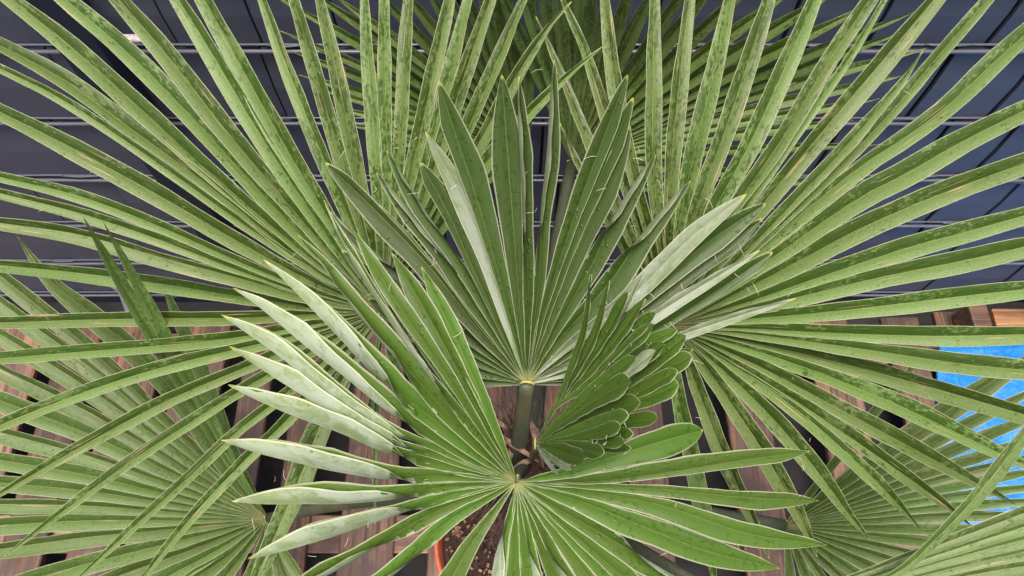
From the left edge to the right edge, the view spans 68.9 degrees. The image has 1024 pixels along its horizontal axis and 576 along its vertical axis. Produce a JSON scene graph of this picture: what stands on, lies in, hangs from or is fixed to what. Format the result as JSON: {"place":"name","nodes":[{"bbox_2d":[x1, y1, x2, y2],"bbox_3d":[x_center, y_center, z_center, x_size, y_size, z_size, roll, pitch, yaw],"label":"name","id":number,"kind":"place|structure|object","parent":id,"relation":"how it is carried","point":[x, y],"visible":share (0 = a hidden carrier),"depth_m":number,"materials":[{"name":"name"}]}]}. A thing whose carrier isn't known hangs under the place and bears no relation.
{"place":"outdoors","nodes":[
{"label":"outdoors","id":0,"kind":"place"},
{"bbox_2d":[0,289,1023,575],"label":"ground","id":1,"kind":"structure","parent":0,"point":[272,469],"depth_m":2.28,"materials":[{"name":"wood"}]},
{"bbox_2d":[0,314,241,575],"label":"wooden pallet","id":2,"kind":"object","parent":1,"relation":"on","point":[13,566],"visible":0.12,"depth_m":2.16,"materials":[{"name":"brown wood"}]},
{"bbox_2d":[215,320,450,575],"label":"wooden pallet","id":3,"kind":"object","parent":1,"relation":"on","point":[373,561],"visible":0.14,"depth_m":2.04,"materials":[{"name":"brown wood"}]},
{"bbox_2d":[0,0,1023,310],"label":"privacy fence","id":4,"kind":"object","parent":1,"relation":"on","point":[992,28],"visible":0.16,"depth_m":1.49,"materials":[{"name":"grey"}]},
{"bbox_2d":[111,287,128,311],"bbox_3d":[-1.097,0.037,2.148,0.084,0.124,0.037,0,64,0],"label":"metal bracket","id":5,"kind":"object","parent":4,"relation":"attached to","point":[123,302],"visible":0.05,"depth_m":2.16,"materials":[{"name":"grey metal"}]},
{"bbox_2d":[485,364,795,575],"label":"wooden pallet","id":6,"kind":"object","parent":1,"relation":"on","point":[753,478],"visible":0.01,"depth_m":2.12,"materials":[{"name":"brown wood"}]},
{"bbox_2d":[434,536,595,575],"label":"plant pot","id":7,"kind":"object","parent":6,"relation":"on","point":[440,562],"visible":0.05,"depth_m":1.76,"materials":[{"name":"ceramic"}]},
{"bbox_2d":[444,498,561,575],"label":"soil","id":8,"kind":"structure","parent":7,"relation":"in","point":[455,536],"depth_m":1.79,"materials":[{"name":"brown soil"}]},
{"bbox_2d":[0,0,1023,575],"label":"fan palm","id":9,"kind":"object","parent":8,"relation":"in","point":[618,346],"visible":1,"depth_m":1.00,"materials":[{"name":"green plant"}]},
{"bbox_2d":[795,312,956,569],"bbox_3d":[1.473,0.666,2.092,1.159,0.154,1.257,0,64,0],"label":"wooden pallet","id":10,"kind":"object","parent":1,"relation":"on","point":[941,318],"visible":0.06,"depth_m":2.21,"materials":[{"name":"brown wood"}]},
{"bbox_2d":[952,305,1023,326],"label":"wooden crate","id":11,"kind":"object","parent":10,"relation":"on","point":[979,315],"visible":0.45,"depth_m":2.18,"materials":[{"name":"brown wood"}]},
{"bbox_2d":[936,345,1023,523],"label":"swimming pool","id":12,"kind":"structure","parent":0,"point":[1012,387],"depth_m":2.15,"materials":[{"name":"blue liquid"}]}
]}

